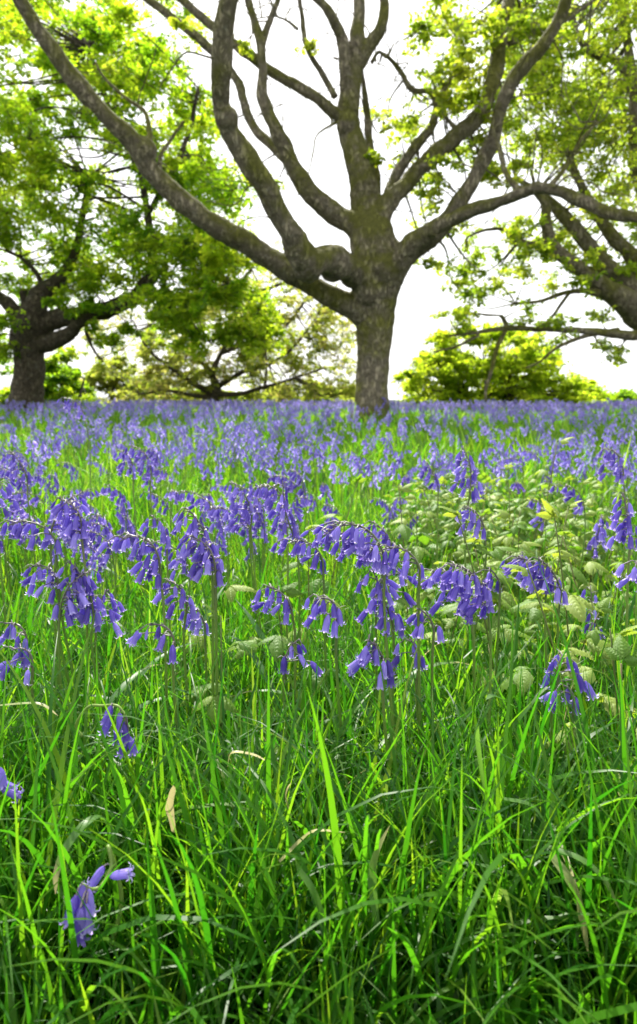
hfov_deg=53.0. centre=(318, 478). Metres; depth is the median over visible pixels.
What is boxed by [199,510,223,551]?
bluebell
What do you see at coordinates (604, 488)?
bramble shoot
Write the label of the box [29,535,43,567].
bluebell
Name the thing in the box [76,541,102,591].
bluebell
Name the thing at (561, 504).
bramble shoot
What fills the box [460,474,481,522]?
bramble shoot
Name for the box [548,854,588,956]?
leaf blade
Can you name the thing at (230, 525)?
bluebell
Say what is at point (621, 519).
bramble shoot
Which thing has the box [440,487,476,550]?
bramble shoot
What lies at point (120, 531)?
bluebell
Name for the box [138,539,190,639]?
bluebell
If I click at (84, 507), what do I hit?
bluebell
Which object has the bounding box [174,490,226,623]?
bluebell
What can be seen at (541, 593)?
bramble shoot
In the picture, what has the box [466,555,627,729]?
bluebell
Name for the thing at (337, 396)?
bush
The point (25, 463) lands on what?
bluebell
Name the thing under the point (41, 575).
bluebell
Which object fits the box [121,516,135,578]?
bluebell
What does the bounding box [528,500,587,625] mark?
bramble shoot
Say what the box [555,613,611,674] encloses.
bramble shoot
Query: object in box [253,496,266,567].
bluebell
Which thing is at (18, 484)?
bluebell
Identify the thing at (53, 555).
bluebell
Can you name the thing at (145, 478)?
bluebell
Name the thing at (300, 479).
bluebell
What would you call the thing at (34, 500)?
bluebell
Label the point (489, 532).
bramble shoot
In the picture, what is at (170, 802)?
leaf blade
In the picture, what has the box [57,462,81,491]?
bluebell
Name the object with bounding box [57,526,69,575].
bluebell
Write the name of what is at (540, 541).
bramble shoot
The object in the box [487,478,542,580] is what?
bramble shoot
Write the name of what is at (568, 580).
bramble shoot
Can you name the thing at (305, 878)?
leaf blade
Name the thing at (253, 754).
leaf blade
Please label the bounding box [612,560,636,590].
bluebell
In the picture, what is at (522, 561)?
bluebell
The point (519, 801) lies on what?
leaf blade
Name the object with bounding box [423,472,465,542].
bramble shoot
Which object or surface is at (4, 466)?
bluebell
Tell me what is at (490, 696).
leaf blade
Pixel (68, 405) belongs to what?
bluebell
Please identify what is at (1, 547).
bluebell
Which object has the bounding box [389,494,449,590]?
bramble shoot
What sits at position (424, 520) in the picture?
bramble shoot
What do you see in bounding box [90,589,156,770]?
bluebell
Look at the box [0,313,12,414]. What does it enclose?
bush
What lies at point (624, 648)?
bramble shoot
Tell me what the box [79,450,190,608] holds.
bluebell
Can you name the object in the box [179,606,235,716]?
bluebell
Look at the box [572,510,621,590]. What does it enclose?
bramble shoot
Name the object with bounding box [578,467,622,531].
bramble shoot
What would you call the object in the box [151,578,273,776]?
bluebell
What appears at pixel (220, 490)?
bluebell
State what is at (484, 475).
bramble shoot
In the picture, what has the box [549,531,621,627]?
bramble shoot
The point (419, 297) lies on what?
sky
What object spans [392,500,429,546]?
bramble shoot
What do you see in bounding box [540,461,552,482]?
bluebell
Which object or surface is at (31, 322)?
oak tree
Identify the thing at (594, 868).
leaf blade
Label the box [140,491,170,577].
bluebell
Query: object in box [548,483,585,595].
bluebell
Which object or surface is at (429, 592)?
bramble shoot
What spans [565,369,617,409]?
bush
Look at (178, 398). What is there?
bush
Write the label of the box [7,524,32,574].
bluebell
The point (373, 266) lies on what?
oak tree
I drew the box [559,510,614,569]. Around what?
bramble shoot
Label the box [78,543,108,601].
bluebell
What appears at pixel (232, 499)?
bluebell
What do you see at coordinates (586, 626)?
bluebell
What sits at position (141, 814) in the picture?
leaf blade
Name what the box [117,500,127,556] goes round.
bluebell
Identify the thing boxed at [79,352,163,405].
bush
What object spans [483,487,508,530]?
bramble shoot
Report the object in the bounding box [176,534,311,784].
bluebell
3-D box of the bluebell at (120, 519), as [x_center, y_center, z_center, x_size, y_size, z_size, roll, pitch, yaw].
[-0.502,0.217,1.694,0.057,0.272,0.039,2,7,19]
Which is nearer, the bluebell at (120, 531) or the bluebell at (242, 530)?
the bluebell at (242, 530)
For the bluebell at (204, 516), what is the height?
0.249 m
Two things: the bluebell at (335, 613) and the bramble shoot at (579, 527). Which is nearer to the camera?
the bluebell at (335, 613)
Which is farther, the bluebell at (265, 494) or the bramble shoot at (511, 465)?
the bramble shoot at (511, 465)
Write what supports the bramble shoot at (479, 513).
on the ground at (320, 501)
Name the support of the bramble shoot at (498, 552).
on the ground at (320, 501)
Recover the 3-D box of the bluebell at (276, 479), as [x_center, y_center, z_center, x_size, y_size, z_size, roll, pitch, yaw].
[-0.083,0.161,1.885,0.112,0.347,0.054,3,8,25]
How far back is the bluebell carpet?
4.60 m
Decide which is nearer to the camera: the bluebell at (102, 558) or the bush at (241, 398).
the bluebell at (102, 558)
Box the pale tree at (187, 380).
[79,240,358,408]
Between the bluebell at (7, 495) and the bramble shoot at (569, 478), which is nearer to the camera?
the bluebell at (7, 495)
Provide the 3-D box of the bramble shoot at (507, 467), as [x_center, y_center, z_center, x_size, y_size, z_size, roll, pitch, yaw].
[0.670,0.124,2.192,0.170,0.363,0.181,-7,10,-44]
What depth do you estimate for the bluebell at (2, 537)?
1.38 m
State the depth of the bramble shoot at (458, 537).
1.64 m
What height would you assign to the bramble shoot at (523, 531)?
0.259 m
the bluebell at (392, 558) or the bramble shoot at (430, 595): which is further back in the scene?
the bramble shoot at (430, 595)
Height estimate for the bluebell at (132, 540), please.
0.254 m
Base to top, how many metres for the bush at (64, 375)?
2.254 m
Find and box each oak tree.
[0,0,293,415]
[13,0,636,424]
[428,0,636,401]
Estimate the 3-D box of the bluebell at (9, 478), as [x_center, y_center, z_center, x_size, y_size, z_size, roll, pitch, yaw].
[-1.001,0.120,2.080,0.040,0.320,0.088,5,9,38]
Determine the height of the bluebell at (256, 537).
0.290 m
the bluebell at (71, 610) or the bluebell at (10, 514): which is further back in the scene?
the bluebell at (10, 514)
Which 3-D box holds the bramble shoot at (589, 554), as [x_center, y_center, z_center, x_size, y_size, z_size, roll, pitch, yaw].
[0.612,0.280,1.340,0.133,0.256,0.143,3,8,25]
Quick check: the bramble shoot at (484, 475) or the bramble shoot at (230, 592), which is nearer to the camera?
the bramble shoot at (230, 592)
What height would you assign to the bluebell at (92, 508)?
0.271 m
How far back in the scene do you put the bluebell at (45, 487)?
2.20 m
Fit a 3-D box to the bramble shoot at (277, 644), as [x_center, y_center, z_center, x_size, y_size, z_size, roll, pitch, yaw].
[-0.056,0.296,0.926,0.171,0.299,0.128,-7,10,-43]
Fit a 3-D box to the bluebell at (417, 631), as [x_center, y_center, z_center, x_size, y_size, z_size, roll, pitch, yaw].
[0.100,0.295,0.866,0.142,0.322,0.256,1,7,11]
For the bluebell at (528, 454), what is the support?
on the ground at (320, 501)
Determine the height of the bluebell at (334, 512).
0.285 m
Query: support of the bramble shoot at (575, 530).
on the ground at (320, 501)
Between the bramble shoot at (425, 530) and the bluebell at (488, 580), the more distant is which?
the bramble shoot at (425, 530)
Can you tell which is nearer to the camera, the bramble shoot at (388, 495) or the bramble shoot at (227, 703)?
the bramble shoot at (227, 703)
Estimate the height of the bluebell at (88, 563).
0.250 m
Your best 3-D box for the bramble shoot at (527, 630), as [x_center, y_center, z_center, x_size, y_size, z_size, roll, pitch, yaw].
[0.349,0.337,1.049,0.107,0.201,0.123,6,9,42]
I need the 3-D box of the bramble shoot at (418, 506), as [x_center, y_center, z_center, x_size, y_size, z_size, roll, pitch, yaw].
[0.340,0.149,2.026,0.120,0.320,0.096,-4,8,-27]
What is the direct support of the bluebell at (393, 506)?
on the ground at (320, 501)
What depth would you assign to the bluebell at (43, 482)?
2.13 m
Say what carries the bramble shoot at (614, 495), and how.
on the ground at (320, 501)
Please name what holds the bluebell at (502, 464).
on the ground at (320, 501)
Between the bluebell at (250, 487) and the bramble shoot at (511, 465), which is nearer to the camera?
the bluebell at (250, 487)
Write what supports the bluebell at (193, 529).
on the ground at (320, 501)
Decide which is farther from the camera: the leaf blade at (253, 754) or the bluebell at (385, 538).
the bluebell at (385, 538)
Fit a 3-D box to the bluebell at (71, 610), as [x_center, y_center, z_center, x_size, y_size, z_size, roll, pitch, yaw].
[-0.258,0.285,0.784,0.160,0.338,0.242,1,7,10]
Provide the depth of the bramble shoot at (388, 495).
2.37 m
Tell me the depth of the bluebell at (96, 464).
2.41 m
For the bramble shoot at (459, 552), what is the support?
on the ground at (320, 501)
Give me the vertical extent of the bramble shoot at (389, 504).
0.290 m
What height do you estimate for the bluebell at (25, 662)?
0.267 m
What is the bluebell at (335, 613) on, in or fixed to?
on the ground at (320, 501)
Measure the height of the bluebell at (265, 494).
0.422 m
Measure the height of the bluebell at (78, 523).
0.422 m
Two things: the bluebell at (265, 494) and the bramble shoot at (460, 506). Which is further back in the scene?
the bramble shoot at (460, 506)
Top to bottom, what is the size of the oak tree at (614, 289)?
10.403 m
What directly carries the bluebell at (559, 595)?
on the ground at (320, 501)
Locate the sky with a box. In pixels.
[0,0,636,401]
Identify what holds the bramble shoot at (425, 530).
on the ground at (320, 501)
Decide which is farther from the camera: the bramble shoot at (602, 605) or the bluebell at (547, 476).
the bluebell at (547, 476)
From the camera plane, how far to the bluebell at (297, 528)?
1.61 m
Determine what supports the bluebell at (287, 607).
on the ground at (320, 501)
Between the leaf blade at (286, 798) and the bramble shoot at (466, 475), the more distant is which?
the bramble shoot at (466, 475)
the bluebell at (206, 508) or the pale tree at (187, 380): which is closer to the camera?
the bluebell at (206, 508)
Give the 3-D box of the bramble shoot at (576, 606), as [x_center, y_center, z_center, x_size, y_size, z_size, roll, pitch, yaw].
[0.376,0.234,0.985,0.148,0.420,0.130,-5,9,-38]
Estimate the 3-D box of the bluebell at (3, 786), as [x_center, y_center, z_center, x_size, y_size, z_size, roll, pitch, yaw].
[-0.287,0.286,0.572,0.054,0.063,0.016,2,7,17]
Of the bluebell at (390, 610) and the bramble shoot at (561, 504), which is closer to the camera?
the bluebell at (390, 610)
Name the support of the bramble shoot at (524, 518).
on the ground at (320, 501)
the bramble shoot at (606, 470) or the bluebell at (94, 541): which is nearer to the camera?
the bluebell at (94, 541)
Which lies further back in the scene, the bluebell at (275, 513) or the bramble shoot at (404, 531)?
the bluebell at (275, 513)
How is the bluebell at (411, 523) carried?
on the ground at (320, 501)
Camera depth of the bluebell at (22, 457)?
2.30 m
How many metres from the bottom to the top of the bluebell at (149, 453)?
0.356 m
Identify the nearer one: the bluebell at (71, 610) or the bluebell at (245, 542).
the bluebell at (71, 610)
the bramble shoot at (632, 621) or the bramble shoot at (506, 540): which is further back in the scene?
the bramble shoot at (506, 540)
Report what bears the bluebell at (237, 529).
on the ground at (320, 501)
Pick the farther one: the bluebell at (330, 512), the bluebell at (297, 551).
the bluebell at (330, 512)
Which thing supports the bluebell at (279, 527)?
on the ground at (320, 501)
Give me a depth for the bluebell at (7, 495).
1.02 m
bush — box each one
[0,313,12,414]
[42,343,105,409]
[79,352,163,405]
[145,387,200,406]
[220,389,253,405]
[241,380,354,408]
[301,382,356,399]
[391,318,603,413]
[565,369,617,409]
[603,388,636,409]
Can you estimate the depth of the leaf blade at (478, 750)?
0.53 m
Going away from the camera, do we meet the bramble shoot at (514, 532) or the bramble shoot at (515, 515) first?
the bramble shoot at (514, 532)
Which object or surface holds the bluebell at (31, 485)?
on the ground at (320, 501)
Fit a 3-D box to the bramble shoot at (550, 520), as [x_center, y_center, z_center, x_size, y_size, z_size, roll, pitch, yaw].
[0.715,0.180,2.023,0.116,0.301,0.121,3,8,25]
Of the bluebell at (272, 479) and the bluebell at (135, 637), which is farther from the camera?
the bluebell at (272, 479)
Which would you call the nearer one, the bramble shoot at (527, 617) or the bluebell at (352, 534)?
the bluebell at (352, 534)
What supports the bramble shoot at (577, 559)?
on the ground at (320, 501)
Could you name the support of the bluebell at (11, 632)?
on the ground at (320, 501)
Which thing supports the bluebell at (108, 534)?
on the ground at (320, 501)
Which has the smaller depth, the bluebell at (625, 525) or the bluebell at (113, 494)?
the bluebell at (625, 525)
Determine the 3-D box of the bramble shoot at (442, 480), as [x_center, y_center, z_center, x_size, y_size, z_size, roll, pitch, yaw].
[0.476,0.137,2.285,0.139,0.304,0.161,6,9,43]
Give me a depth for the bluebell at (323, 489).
1.99 m
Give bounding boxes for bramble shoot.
[180,603,280,790]
[185,530,256,660]
[225,582,335,731]
[280,520,342,648]
[304,473,366,603]
[377,488,420,544]
[380,483,445,643]
[380,494,400,526]
[381,480,409,536]
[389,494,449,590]
[392,486,414,519]
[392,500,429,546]
[403,561,452,638]
[404,499,448,566]
[406,566,461,652]
[407,492,449,575]
[408,481,439,515]
[409,598,488,674]
[410,477,438,554]
[413,482,455,575]
[418,488,439,519]
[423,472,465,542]
[425,618,462,665]
[428,477,458,511]
[429,495,451,523]
[430,486,453,534]
[434,497,462,554]
[434,545,496,659]
[435,476,462,530]
[436,506,535,693]
[438,497,477,557]
[440,474,462,513]
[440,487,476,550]
[440,498,473,564]
[440,522,469,594]
[449,479,506,584]
[453,472,494,530]
[453,508,492,578]
[453,533,517,656]
[454,515,518,616]
[457,490,483,509]
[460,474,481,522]
[467,476,502,546]
[469,499,513,582]
[469,524,522,645]
[476,471,513,542]
[478,509,541,599]
[480,500,541,615]
[480,517,521,615]
[482,590,577,672]
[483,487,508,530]
[487,464,523,514]
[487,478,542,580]
[491,462,539,533]
[491,526,534,591]
[495,499,518,547]
[495,562,636,759]
[499,479,539,554]
[499,508,575,615]
[500,582,566,671]
[501,488,541,544]
[501,624,543,677]
[503,482,537,543]
[507,437,574,558]
[509,498,610,698]
[510,623,594,667]
[513,475,536,500]
[513,478,545,534]
[520,474,559,558]
[526,585,586,654]
[527,464,552,522]
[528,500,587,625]
[528,554,580,639]
[529,489,564,552]
[535,476,576,523]
[539,477,594,565]
[540,481,579,560]
[540,489,590,575]
[540,546,617,618]
[542,474,573,530]
[543,526,585,598]
[545,635,636,825]
[547,597,612,699]
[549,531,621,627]
[552,470,584,516]
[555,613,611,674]
[557,512,589,576]
[558,490,609,562]
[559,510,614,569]
[559,625,636,795]
[565,501,611,590]
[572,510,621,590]
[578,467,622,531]
[579,517,634,591]
[579,547,634,615]
[580,483,614,558]
[581,492,618,559]
[585,544,635,644]
[587,533,636,581]
[590,462,623,514]
[591,618,636,696]
[611,482,636,507]
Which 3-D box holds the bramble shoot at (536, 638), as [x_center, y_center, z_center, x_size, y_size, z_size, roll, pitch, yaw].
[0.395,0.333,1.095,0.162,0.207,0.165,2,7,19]
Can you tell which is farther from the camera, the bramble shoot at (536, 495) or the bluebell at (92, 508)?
the bramble shoot at (536, 495)
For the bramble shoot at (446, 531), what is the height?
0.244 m
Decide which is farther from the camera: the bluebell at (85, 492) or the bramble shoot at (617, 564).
the bluebell at (85, 492)
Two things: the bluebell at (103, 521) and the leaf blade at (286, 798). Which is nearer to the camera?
the leaf blade at (286, 798)
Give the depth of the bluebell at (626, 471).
2.13 m
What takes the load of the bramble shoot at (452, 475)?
on the ground at (320, 501)
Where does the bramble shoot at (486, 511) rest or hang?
on the ground at (320, 501)
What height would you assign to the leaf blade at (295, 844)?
0.021 m
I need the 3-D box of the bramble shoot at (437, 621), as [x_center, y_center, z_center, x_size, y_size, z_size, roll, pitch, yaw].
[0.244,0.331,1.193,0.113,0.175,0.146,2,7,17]
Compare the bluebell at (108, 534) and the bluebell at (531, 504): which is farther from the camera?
the bluebell at (531, 504)
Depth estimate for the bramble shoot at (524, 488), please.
2.48 m
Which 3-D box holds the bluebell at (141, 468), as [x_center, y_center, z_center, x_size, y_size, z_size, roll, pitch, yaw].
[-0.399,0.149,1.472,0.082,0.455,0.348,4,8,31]
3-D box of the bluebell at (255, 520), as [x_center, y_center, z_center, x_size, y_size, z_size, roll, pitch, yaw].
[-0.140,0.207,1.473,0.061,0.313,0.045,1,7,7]
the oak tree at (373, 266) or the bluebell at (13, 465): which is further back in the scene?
the oak tree at (373, 266)
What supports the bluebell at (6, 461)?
on the ground at (320, 501)
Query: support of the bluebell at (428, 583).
on the ground at (320, 501)
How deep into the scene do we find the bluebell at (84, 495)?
1.56 m
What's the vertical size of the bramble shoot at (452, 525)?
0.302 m
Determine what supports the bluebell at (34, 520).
on the ground at (320, 501)
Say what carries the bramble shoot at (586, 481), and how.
on the ground at (320, 501)
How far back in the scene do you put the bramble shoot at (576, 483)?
2.45 m
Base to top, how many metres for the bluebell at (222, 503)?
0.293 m
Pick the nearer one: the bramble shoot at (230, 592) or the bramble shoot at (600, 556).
the bramble shoot at (230, 592)
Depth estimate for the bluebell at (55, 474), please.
2.18 m
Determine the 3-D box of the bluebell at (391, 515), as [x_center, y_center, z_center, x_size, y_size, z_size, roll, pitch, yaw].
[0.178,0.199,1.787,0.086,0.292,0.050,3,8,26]
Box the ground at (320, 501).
[0,405,636,1023]
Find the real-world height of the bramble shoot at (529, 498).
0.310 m
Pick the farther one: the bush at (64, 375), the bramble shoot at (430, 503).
the bush at (64, 375)
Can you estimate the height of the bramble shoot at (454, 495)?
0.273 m
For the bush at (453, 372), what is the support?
on the ground at (320, 501)
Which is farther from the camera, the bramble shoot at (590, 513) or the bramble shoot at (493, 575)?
the bramble shoot at (590, 513)
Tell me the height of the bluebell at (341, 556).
0.411 m
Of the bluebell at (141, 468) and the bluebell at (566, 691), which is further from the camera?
the bluebell at (141, 468)
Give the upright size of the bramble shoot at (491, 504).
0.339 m
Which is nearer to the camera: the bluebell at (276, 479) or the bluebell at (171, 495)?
the bluebell at (171, 495)
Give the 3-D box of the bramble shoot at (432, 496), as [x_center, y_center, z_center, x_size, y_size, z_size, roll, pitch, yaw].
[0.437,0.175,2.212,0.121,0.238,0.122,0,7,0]
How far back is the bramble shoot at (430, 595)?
1.39 m
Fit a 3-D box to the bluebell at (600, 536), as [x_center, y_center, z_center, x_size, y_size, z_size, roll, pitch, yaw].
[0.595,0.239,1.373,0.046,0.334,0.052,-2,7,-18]
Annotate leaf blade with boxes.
[0,702,57,715]
[53,815,119,893]
[123,809,149,862]
[165,785,176,831]
[227,751,264,766]
[278,829,330,861]
[285,783,291,816]
[294,855,323,922]
[368,827,388,928]
[475,726,486,817]
[486,694,516,707]
[504,797,543,819]
[548,845,619,909]
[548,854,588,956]
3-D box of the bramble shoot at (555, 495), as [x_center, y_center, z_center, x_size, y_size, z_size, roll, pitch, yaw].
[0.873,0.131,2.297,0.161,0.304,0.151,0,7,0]
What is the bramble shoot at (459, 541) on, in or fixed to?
on the ground at (320, 501)
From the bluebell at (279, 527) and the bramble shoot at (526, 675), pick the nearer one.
the bramble shoot at (526, 675)
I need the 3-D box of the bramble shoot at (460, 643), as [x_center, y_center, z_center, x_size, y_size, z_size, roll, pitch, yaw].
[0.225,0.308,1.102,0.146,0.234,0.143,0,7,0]
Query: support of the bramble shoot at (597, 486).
on the ground at (320, 501)
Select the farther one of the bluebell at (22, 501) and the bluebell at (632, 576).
the bluebell at (22, 501)
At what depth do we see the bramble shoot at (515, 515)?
2.01 m
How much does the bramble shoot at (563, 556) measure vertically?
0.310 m
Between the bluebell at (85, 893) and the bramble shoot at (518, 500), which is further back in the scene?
the bramble shoot at (518, 500)
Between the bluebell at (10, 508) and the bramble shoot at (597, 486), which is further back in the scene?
the bramble shoot at (597, 486)
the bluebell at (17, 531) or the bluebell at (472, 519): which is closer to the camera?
the bluebell at (17, 531)
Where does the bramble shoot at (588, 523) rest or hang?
on the ground at (320, 501)
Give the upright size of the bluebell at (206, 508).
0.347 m
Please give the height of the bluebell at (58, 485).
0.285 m
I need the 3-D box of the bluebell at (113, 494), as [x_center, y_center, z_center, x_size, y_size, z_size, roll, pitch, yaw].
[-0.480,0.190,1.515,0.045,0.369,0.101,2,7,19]
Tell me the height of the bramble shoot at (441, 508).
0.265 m
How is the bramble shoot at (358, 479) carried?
on the ground at (320, 501)
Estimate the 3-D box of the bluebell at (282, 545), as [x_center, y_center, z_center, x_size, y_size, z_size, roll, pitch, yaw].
[-0.041,0.218,0.976,0.343,0.440,0.105,5,9,36]
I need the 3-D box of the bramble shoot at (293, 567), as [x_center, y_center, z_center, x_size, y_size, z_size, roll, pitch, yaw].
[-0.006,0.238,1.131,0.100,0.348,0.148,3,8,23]
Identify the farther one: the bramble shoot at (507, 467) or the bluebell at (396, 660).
the bramble shoot at (507, 467)
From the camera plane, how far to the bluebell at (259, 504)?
1.45 m
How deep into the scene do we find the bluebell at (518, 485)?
2.02 m
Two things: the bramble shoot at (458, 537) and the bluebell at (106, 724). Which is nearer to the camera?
the bluebell at (106, 724)
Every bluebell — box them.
[0,450,77,627]
[0,459,9,510]
[0,468,22,495]
[0,468,35,557]
[0,477,73,662]
[0,518,139,756]
[0,534,8,603]
[0,540,5,594]
[0,619,94,721]
[0,643,194,748]
[0,767,23,803]
[1,456,24,509]
[4,509,29,575]
[5,453,36,516]
[7,516,40,603]
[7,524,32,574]
[8,503,27,571]
[11,451,30,500]
[11,496,24,568]
[12,491,53,565]
[12,496,42,570]
[13,506,31,576]
[19,560,200,772]
[20,481,34,503]
[25,475,50,523]
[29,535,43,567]
[30,559,108,736]
[33,463,42,516]
[33,474,52,490]
[44,470,56,519]
[45,506,59,580]
[46,474,64,497]
[48,495,183,729]
[50,493,92,763]
[50,569,185,776]
[52,537,66,604]
[56,397,152,583]
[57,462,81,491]
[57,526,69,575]
[58,844,134,951]
[62,507,219,764]
[63,488,99,586]
[64,486,78,555]
[66,622,178,797]
[67,542,95,598]
[72,514,226,671]
[74,703,140,758]
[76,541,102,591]
[77,529,116,651]
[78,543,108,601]
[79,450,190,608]
[84,491,93,517]
[87,505,102,553]
[87,513,115,622]
[87,518,98,579]
[88,460,109,510]
[90,522,116,597]
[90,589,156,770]
[95,531,168,803]
[100,483,131,591]
[105,445,204,613]
[114,507,129,577]
[116,512,134,585]
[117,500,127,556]
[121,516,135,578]
[123,519,138,599]
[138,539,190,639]
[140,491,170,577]
[141,448,160,522]
[142,473,154,528]
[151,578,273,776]
[153,468,178,579]
[153,583,296,736]
[164,489,184,589]
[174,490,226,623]
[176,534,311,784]
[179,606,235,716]
[189,495,228,630]
[189,638,324,776]
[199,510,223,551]
[199,511,208,536]
[204,494,216,544]
[206,505,263,652]
[210,484,231,542]
[214,522,229,618]
[215,495,230,562]
[222,482,264,591]
[224,483,406,684]
[226,481,353,668]
[231,565,417,719]
[234,499,250,570]
[236,480,405,697]
[238,502,257,580]
[238,520,257,586]
[242,481,258,561]
[242,543,463,854]
[245,504,268,599]
[252,498,263,539]
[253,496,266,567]
[264,507,283,581]
[267,474,296,583]
[269,537,468,729]
[275,474,300,538]
[276,511,290,577]
[278,518,300,577]
[287,469,306,557]
[289,495,315,522]
[291,520,584,891]
[295,491,318,545]
[302,593,451,772]
[318,483,332,546]
[319,530,538,859]
[322,504,340,576]
[324,504,336,585]
[325,607,447,771]
[332,638,427,765]
[345,634,532,805]
[354,568,415,773]
[355,520,494,681]
[370,498,394,541]
[387,497,406,553]
[397,514,418,574]
[401,475,409,506]
[411,561,578,891]
[411,567,475,753]
[418,463,486,605]
[434,567,502,737]
[447,445,535,671]
[455,504,551,662]
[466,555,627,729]
[493,457,517,511]
[509,481,524,543]
[517,551,528,616]
[518,556,634,755]
[520,450,538,523]
[526,499,545,559]
[539,648,598,833]
[539,683,580,815]
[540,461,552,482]
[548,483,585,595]
[559,447,625,646]
[572,492,636,762]
[580,585,604,646]
[584,514,608,600]
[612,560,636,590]
[619,467,632,545]
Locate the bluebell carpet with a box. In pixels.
[0,397,636,515]
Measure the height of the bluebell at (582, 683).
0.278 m
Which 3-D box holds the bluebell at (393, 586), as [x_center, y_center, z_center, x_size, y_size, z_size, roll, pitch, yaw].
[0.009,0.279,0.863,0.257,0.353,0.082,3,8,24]
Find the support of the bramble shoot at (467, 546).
on the ground at (320, 501)
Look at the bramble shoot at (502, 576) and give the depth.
1.22 m
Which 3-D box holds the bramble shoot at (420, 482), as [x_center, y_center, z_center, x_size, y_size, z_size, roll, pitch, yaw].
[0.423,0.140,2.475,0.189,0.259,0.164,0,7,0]
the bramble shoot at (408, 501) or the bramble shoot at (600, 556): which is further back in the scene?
the bramble shoot at (408, 501)
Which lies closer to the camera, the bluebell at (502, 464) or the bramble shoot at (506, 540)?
the bramble shoot at (506, 540)
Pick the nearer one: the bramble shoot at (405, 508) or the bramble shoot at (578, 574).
the bramble shoot at (578, 574)
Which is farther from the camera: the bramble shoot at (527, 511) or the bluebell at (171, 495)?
the bramble shoot at (527, 511)
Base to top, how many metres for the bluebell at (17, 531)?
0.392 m
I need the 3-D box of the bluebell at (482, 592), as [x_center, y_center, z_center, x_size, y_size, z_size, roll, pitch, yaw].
[0.147,0.292,0.643,0.137,0.378,0.262,0,7,0]
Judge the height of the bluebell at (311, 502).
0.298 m
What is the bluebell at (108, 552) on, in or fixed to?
on the ground at (320, 501)
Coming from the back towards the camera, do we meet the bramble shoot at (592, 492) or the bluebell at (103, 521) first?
the bramble shoot at (592, 492)
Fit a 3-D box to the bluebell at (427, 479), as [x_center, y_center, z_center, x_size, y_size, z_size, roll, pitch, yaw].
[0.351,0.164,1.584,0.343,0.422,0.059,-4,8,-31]
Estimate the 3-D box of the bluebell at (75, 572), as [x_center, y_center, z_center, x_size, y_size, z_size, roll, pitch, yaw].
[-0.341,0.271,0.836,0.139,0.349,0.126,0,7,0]
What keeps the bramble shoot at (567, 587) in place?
on the ground at (320, 501)
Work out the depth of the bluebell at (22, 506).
1.76 m
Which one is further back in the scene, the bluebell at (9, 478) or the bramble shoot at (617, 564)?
the bluebell at (9, 478)
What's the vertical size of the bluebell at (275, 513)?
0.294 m
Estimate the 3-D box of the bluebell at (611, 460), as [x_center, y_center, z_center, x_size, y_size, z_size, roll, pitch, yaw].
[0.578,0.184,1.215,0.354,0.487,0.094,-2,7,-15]
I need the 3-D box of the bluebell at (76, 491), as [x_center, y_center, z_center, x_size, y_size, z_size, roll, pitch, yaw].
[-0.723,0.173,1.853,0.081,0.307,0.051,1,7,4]
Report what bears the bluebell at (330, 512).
on the ground at (320, 501)
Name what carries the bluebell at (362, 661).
on the ground at (320, 501)
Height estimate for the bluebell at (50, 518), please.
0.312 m
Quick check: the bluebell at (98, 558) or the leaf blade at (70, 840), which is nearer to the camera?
the leaf blade at (70, 840)
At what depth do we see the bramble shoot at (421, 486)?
1.81 m
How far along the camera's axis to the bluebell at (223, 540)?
1.53 m
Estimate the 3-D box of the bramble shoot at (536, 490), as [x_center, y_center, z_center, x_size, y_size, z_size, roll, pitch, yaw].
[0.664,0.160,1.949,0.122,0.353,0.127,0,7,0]
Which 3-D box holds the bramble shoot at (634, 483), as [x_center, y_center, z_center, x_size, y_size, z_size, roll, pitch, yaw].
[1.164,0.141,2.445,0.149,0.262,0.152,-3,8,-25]
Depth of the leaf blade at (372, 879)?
0.51 m
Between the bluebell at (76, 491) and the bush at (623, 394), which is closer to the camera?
the bluebell at (76, 491)
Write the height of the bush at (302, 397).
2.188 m
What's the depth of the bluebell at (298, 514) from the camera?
1.57 m
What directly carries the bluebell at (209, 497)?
on the ground at (320, 501)
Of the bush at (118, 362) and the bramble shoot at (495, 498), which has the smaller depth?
the bramble shoot at (495, 498)
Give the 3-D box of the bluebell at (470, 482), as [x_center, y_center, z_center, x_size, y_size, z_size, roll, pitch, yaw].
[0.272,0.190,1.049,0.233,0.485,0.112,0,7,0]
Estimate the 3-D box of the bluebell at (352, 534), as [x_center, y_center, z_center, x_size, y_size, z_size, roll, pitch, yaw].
[0.113,0.267,0.688,0.405,0.426,0.084,6,9,42]
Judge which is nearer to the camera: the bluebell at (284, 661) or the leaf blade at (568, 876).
the leaf blade at (568, 876)
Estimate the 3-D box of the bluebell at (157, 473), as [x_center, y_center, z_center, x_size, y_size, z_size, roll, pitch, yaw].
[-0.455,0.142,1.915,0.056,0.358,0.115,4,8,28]
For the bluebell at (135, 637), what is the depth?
0.73 m
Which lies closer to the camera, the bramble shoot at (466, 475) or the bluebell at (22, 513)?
the bluebell at (22, 513)

